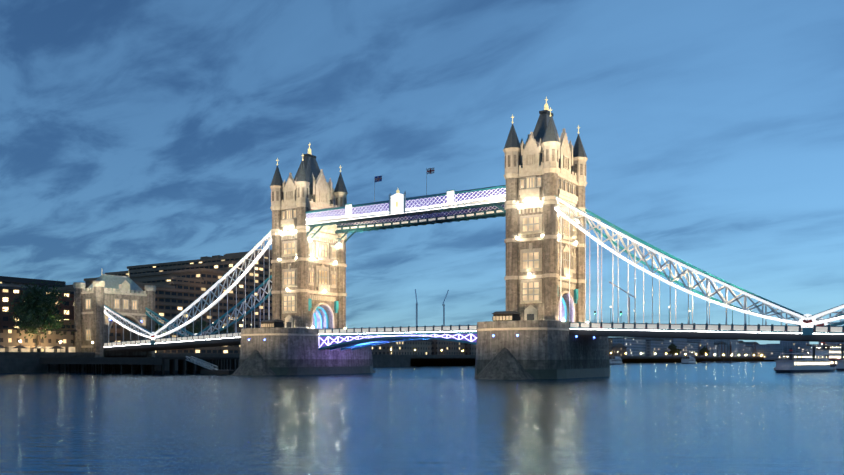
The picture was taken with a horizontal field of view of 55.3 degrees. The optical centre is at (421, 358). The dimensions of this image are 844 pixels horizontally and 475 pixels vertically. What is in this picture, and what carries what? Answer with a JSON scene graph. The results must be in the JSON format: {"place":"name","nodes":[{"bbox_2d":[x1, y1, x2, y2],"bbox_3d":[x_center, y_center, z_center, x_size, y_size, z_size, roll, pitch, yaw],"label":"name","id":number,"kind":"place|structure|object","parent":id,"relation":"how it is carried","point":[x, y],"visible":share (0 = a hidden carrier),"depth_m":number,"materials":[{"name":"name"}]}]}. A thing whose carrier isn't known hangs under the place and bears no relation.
{"place":"outdoors","nodes":[
{"label":"outdoors","id":0,"kind":"place"},
{"bbox_2d":[0,340,773,373],"bbox_3d":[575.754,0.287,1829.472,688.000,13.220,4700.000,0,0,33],"label":"quay","id":1,"kind":"structure","parent":0,"point":[86,362],"depth_m":280.50,"materials":[{"name":"grey stone"}]},
{"bbox_2d":[0,286,73,328],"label":"building","id":2,"kind":"structure","parent":1,"relation":"on","point":[9,292],"depth_m":307.06,"materials":[{"name":"brown"}]},
{"bbox_2d":[0,276,65,288],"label":"building","id":3,"kind":"structure","parent":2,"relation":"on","point":[12,281],"depth_m":367.93,"materials":[{"name":"grey"}]},
{"bbox_2d":[2,280,73,351],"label":"tree","id":4,"kind":"object","parent":1,"relation":"on","point":[34,311],"visible":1,"depth_m":286.29,"materials":[{"name":"green plant"}]},
{"bbox_2d":[0,328,76,351],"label":"building","id":5,"kind":"structure","parent":1,"relation":"on","point":[10,338],"depth_m":290.04,"materials":[{"name":"grey stone"}]},
{"bbox_2d":[73,274,155,371],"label":"abutment","id":6,"kind":"object","parent":1,"relation":"on","point":[127,297],"visible":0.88,"depth_m":304.44,"materials":[{"name":"stone"}]},
{"bbox_2d":[48,249,271,352],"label":"tower hotel","id":7,"kind":"structure","parent":1,"relation":"on","point":[181,286],"depth_m":370.97,"materials":[{"name":"concrete"}]},
{"bbox_2d":[155,318,234,352],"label":"bank trees","id":8,"kind":"object","parent":1,"relation":"on","point":[197,328],"visible":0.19,"depth_m":351.26,"materials":[{"name":"green plant"}]},
{"bbox_2d":[203,347,761,356],"bbox_3d":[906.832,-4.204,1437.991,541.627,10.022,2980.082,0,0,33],"label":"embankment lamp posts","id":9,"kind":"object","parent":1,"relation":"on","point":[611,353],"visible":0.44,"depth_m":940.05,"materials":[{"name":"grey metal"}]},
{"bbox_2d":[415,281,634,325],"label":"distant cranes","id":10,"kind":"object","parent":1,"relation":"on","point":[443,304],"visible":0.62,"depth_m":854.29,"materials":[{"name":"grey metal"}]},
{"bbox_2d":[372,337,771,366],"bbox_3d":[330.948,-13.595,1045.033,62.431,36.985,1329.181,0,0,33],"label":"buildings","id":11,"kind":"structure","parent":1,"relation":"on","point":[629,346],"depth_m":848.74,"materials":[{"name":"brown"}]},
{"bbox_2d":[668,343,709,354],"bbox_3d":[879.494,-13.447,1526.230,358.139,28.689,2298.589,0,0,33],"label":"distant trees","id":12,"kind":"object","parent":1,"relation":"on","point":[673,349],"visible":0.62,"depth_m":947.43,"materials":[{"name":"green plant"}]},
{"bbox_2d":[0,361,843,474],"bbox_3d":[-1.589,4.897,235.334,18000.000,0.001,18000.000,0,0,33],"label":"river water","id":13,"kind":"structure","parent":0,"point":[739,418],"depth_m":60.57,"materials":[{"name":"blue liquid"}]},
{"bbox_2d":[232,320,375,374],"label":"pier","id":14,"kind":"structure","parent":13,"relation":"in","point":[271,347],"depth_m":238.93,"materials":[{"name":"stone"}]},
{"bbox_2d":[270,142,347,328],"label":"tower","id":15,"kind":"structure","parent":14,"relation":"on","point":[304,300],"depth_m":251.55,"materials":[{"name":"stone"}]},
{"bbox_2d":[279,199,588,327],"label":"floodlights","id":16,"kind":"object","parent":15,"relation":"attached to","point":[312,258],"visible":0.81,"depth_m":214.69,"materials":[{"name":"white"}]},
{"bbox_2d":[474,311,609,379],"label":"pier","id":17,"kind":"structure","parent":13,"relation":"in","point":[511,345],"depth_m":193.13,"materials":[{"name":"stone"}]},
{"bbox_2d":[503,97,587,322],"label":"tower","id":18,"kind":"structure","parent":17,"relation":"on","point":[544,164],"depth_m":206.26,"materials":[{"name":"stone"}]},
{"bbox_2d":[306,168,505,245],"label":"walkways","id":19,"kind":"structure","parent":18,"relation":"attached to","point":[397,210],"depth_m":231.43,"materials":[{"name":"white paint"}]},
{"bbox_2d":[609,354,622,364],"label":"boat","id":20,"kind":"object","parent":13,"relation":"on","point":[616,361],"visible":0.69,"depth_m":640.65,"materials":[{"name":"grey"}]},
{"bbox_2d":[681,355,695,363],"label":"boat","id":21,"kind":"object","parent":13,"relation":"on","point":[686,360],"visible":0.98,"depth_m":730.11,"materials":[{"name":"grey"}]},
{"bbox_2d":[701,342,758,362],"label":"sailboats","id":22,"kind":"object","parent":13,"relation":"on","point":[730,361],"visible":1,"depth_m":889.98,"materials":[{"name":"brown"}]},
{"bbox_2d":[774,343,834,372],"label":"party boat","id":23,"kind":"object","parent":13,"relation":"on","point":[820,363],"visible":0.96,"depth_m":281.90,"materials":[{"name":"white"}]},
{"bbox_2d":[809,342,841,359],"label":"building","id":24,"kind":"structure","parent":13,"relation":"on","point":[834,352],"depth_m":403.17,"materials":[{"name":"white"}]},
{"bbox_2d":[812,346,843,366],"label":"butlers wharf pontoon","id":25,"kind":"object","parent":13,"relation":"in","point":[833,362],"visible":0.29,"depth_m":371.75,"materials":[{"name":"grey"}]},
{"bbox_2d":[835,357,843,370],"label":"party boat","id":26,"kind":"object","parent":13,"relation":"on","point":[839,366],"visible":0.94,"depth_m":317.33,"materials":[{"name":"white metal"}]},
{"bbox_2d":[0,0,843,343],"label":"sky","id":27,"kind":"structure","parent":0,"point":[133,132],"materials":[{"name":"blue"}]},
{"bbox_2d":[104,306,843,350],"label":"road deck","id":28,"kind":"structure","parent":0,"point":[355,338],"depth_m":216.11,"materials":[{"name":"grey metal"}]},
{"bbox_2d":[752,341,843,359],"bbox_3d":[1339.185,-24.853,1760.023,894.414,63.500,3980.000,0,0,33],"label":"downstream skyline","id":29,"kind":"structure","parent":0,"point":[769,351],"depth_m":1363.14,"materials":[{"name":"grey glass"}]},
{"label":"abutment","id":30,"kind":"object","parent":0,"visible":0},
{"bbox_2d":[104,195,843,344],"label":"suspension chains","id":31,"kind":"object","parent":30,"relation":"attached to","point":[808,320],"visible":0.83,"depth_m":200.18,"materials":[{"name":"white metal"}]}
]}

